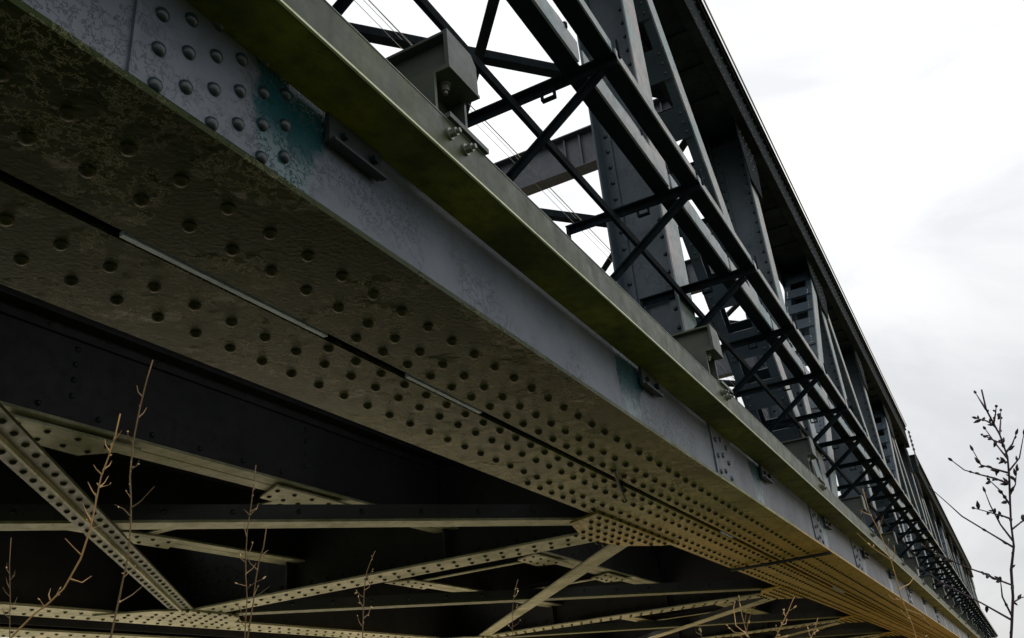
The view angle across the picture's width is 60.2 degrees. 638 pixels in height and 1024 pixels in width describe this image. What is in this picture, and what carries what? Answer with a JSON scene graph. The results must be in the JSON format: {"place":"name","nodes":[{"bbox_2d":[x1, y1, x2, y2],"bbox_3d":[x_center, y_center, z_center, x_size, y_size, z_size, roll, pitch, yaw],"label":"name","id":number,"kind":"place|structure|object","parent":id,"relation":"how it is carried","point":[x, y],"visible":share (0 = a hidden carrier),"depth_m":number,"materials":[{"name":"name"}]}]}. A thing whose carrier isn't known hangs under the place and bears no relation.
{"place":"outdoors","nodes":[
{"label":"outdoors","id":0,"kind":"place"},
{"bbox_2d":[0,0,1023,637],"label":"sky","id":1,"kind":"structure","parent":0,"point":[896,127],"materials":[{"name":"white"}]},
{"label":"ground","id":2,"kind":"structure","parent":0,"visible":0},
{"bbox_2d":[2,540,16,637],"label":"dry weed","id":3,"kind":"object","parent":2,"relation":"on","point":[9,609],"visible":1,"depth_m":1.40,"materials":[{"name":"plant"}]},
{"bbox_2d":[10,414,121,637],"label":"dry weed","id":4,"kind":"object","parent":2,"relation":"on","point":[74,569],"visible":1,"depth_m":1.35,"materials":[{"name":"plant"}]},
{"bbox_2d":[110,360,154,637],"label":"dry weed","id":5,"kind":"object","parent":2,"relation":"on","point":[130,496],"visible":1,"depth_m":1.30,"materials":[{"name":"plant"}]},
{"bbox_2d":[235,465,265,637],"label":"dry weed","id":6,"kind":"object","parent":2,"relation":"on","point":[245,616],"visible":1,"depth_m":1.40,"materials":[{"name":"plant"}]},
{"bbox_2d":[247,527,268,637],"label":"dry weed","id":7,"kind":"object","parent":2,"relation":"on","point":[261,556],"visible":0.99,"depth_m":1.70,"materials":[{"name":"plant"}]},
{"bbox_2d":[355,552,374,637],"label":"dry weed","id":8,"kind":"object","parent":2,"relation":"on","point":[363,597],"visible":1,"depth_m":1.50,"materials":[{"name":"plant"}]},
{"bbox_2d":[507,580,520,637],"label":"dry weed","id":9,"kind":"object","parent":2,"relation":"on","point":[514,611],"visible":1,"depth_m":1.50,"materials":[{"name":"plant"}]},
{"bbox_2d":[726,595,756,637],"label":"dry weed","id":10,"kind":"object","parent":2,"relation":"on","point":[746,629],"visible":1,"depth_m":1.30,"materials":[{"name":"plant"}]},
{"bbox_2d":[775,598,795,637],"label":"dry weed","id":11,"kind":"object","parent":2,"relation":"on","point":[783,621],"visible":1,"depth_m":1.30,"materials":[{"name":"plant"}]},
{"bbox_2d":[807,618,818,637],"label":"dry weed","id":12,"kind":"object","parent":2,"relation":"on","point":[814,629],"visible":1,"depth_m":1.30,"materials":[{"name":"plant"}]},
{"bbox_2d":[857,488,934,637],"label":"dry weed","id":13,"kind":"object","parent":2,"relation":"on","point":[889,558],"visible":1,"depth_m":1.45,"materials":[{"name":"plant"}]},
{"bbox_2d":[916,389,1023,637],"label":"budding sapling","id":14,"kind":"object","parent":2,"relation":"on","point":[991,421],"visible":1,"depth_m":1.25,"materials":[{"name":"brown plant"}]},
{"bbox_3d":[11.572,12.849,28.943,8.255,3.018,2.600,-17,-28,24],"label":"bridge pier","id":15,"kind":"object","parent":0,"visible":0},
{"bbox_2d":[0,0,967,637],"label":"bridge span","id":16,"kind":"object","parent":15,"relation":"on","point":[356,348],"visible":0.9,"depth_m":5.17,"materials":[{"name":"blue paint"}]},
{"bbox_2d":[354,0,734,385],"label":"overhead wire","id":17,"kind":"object","parent":16,"relation":"hanging from","point":[514,162],"visible":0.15,"depth_m":13.14,"materials":[{"name":"black metal"}]},
{"bbox_2d":[363,0,735,382],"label":"overhead wire","id":18,"kind":"object","parent":16,"relation":"hanging from","point":[495,135],"visible":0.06,"depth_m":13.58,"materials":[{"name":"black metal"}]},
{"bbox_2d":[186,0,986,637],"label":"edge channel","id":19,"kind":"object","parent":16,"relation":"attached to","point":[404,112],"visible":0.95,"depth_m":3.03,"materials":[{"name":"metal"}]},
{"bbox_2d":[368,0,837,485],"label":"overhead wire","id":20,"kind":"object","parent":16,"relation":"hanging from","point":[502,138],"visible":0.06,"depth_m":13.08,"materials":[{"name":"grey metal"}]},
{"bbox_2d":[332,0,997,637],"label":"inspection walkway","id":21,"kind":"structure","parent":16,"relation":"attached to","point":[544,24],"depth_m":5.74,"materials":[{"name":"black paint"}]},
{"bbox_2d":[703,0,906,425],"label":"cable","id":22,"kind":"object","parent":16,"relation":"attached to","point":[716,26],"visible":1,"depth_m":15.39,"materials":[{"name":"black metal"}]},
{"bbox_2d":[837,454,987,637],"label":"bridge span","id":23,"kind":"object","parent":15,"relation":"on","point":[941,528],"visible":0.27,"depth_m":38.52,"materials":[{"name":"paint"}]},
{"bbox_2d":[907,430,918,465],"bbox_3d":[14.123,4.547,31.048,0.098,1.300,0.098,-17,-28,24],"label":"line insulator","id":24,"kind":"object","parent":23,"relation":"on","point":[911,440],"visible":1,"depth_m":31.07,"materials":[{"name":"white ceramic"}]}
]}

